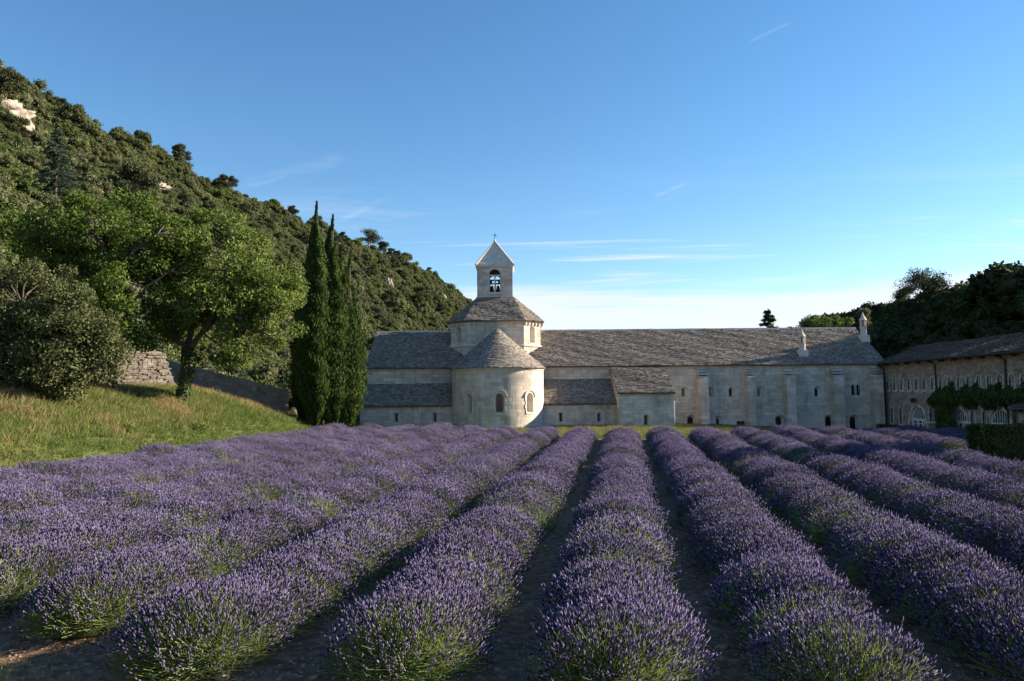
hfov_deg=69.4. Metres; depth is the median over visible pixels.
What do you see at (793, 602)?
lavender row
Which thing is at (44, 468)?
lavender row
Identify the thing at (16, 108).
rock outcrop
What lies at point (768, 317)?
conifer tree
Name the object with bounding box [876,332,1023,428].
monastery wing
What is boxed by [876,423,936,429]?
hedge
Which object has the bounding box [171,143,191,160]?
umbrella pine
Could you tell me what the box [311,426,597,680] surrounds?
lavender row
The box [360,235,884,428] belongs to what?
abbey church
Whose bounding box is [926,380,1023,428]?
climbing wisteria
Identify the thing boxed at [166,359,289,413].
garden wall
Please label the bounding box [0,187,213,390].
oak tree
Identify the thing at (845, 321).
broadleaf tree
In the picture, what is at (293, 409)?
garden wall
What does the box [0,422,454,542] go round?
lavender row
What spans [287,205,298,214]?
umbrella pine
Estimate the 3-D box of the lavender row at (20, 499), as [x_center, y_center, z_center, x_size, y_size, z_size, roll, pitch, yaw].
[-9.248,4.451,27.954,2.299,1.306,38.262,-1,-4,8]
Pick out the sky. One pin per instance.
(636, 164)
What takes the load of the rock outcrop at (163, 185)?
on the ground at (530, 592)
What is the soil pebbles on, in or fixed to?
on the ground at (530, 592)
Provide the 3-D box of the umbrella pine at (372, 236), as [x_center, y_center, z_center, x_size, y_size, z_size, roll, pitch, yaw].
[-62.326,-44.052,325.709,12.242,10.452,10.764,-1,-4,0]
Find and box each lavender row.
[0,422,347,483]
[0,422,382,491]
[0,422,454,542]
[0,424,416,521]
[0,424,483,618]
[3,425,519,638]
[93,425,561,680]
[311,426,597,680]
[513,427,720,680]
[644,424,948,680]
[687,426,1023,680]
[729,426,1023,581]
[767,424,1023,512]
[814,426,1023,480]
[862,427,968,450]
[897,424,968,441]
[939,427,966,433]
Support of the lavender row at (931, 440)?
on the ground at (530, 592)
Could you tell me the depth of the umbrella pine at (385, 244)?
343.56 m
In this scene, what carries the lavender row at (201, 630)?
on the ground at (530, 592)
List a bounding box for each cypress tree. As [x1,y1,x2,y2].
[287,245,308,418]
[290,200,336,426]
[322,214,350,425]
[337,254,368,427]
[338,247,344,280]
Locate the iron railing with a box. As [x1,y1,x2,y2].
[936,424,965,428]
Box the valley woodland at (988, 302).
[818,260,1023,358]
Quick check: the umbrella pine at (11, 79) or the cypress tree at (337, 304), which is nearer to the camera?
the cypress tree at (337, 304)
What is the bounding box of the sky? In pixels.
[0,0,1023,329]
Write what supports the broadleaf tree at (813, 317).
on the ground at (530, 592)
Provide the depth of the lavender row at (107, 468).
25.08 m
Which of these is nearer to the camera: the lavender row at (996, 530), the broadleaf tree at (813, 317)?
the lavender row at (996, 530)
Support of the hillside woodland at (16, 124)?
on the ground at (530, 592)
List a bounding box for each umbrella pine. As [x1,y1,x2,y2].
[0,66,25,98]
[110,160,163,196]
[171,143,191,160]
[228,175,238,187]
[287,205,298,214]
[358,228,383,246]
[376,241,389,251]
[393,250,400,256]
[890,287,914,302]
[894,267,952,296]
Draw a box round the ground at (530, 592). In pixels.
[0,94,1023,680]
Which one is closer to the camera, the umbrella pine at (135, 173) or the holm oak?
the holm oak
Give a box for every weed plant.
[123,422,136,433]
[147,389,159,399]
[198,417,209,434]
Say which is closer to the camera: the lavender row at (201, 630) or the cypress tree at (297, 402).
the lavender row at (201, 630)
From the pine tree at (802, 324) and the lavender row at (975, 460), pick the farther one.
the pine tree at (802, 324)
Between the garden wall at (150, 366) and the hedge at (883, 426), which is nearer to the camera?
the garden wall at (150, 366)
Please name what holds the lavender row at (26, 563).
on the ground at (530, 592)
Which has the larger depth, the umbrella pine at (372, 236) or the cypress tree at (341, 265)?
the umbrella pine at (372, 236)
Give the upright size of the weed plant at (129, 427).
0.585 m
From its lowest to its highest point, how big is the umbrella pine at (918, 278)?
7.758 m
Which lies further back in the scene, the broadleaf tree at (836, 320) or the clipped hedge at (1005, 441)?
the broadleaf tree at (836, 320)
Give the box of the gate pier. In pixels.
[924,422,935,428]
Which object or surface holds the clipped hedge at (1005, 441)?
on the ground at (530, 592)
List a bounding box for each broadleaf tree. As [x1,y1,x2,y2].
[804,314,821,326]
[807,316,831,326]
[819,315,843,325]
[829,317,854,326]
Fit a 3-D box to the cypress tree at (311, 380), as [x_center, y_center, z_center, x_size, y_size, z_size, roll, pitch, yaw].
[-12.801,-1.734,48.110,3.006,15.074,2.883,-1,-4,0]
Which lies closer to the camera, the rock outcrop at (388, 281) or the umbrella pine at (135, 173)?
the umbrella pine at (135, 173)
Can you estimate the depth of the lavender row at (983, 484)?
20.61 m
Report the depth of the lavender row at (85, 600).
11.62 m
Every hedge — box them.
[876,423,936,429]
[964,423,1023,462]
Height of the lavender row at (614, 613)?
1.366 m
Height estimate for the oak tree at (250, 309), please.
10.512 m
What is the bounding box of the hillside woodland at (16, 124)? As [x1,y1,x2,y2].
[0,62,468,359]
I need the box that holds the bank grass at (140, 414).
[0,381,776,468]
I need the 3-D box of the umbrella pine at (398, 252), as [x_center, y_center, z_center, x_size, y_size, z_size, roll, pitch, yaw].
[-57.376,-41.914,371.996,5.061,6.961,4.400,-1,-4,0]
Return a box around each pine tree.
[795,318,818,327]
[855,308,878,343]
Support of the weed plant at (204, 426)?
on the ground at (530, 592)
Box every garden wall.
[4,351,175,384]
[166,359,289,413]
[291,407,296,413]
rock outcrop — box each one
[0,99,35,131]
[159,182,171,189]
[384,278,393,286]
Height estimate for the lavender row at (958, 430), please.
1.091 m
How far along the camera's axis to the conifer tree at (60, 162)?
86.75 m
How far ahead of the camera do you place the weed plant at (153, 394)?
36.51 m
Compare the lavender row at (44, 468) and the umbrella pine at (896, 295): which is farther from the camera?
the umbrella pine at (896, 295)
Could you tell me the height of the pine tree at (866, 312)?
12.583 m
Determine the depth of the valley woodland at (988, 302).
93.58 m
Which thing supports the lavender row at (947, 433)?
on the ground at (530, 592)
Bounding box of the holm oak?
[0,256,135,403]
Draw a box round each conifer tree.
[31,127,78,205]
[758,308,778,327]
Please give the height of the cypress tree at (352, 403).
12.177 m
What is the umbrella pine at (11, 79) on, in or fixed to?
on the ground at (530, 592)
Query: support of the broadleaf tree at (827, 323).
on the ground at (530, 592)
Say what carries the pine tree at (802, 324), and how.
on the ground at (530, 592)
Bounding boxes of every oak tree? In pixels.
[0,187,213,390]
[145,206,310,402]
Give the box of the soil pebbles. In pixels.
[0,472,1003,680]
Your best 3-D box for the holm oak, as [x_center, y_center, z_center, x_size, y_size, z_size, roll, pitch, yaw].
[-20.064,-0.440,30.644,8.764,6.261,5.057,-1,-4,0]
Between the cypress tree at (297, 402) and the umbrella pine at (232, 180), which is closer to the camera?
the cypress tree at (297, 402)
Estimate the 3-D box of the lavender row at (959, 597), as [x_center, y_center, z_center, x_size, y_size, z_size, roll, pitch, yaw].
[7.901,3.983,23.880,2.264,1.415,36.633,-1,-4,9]
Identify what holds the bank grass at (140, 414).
on the ground at (530, 592)

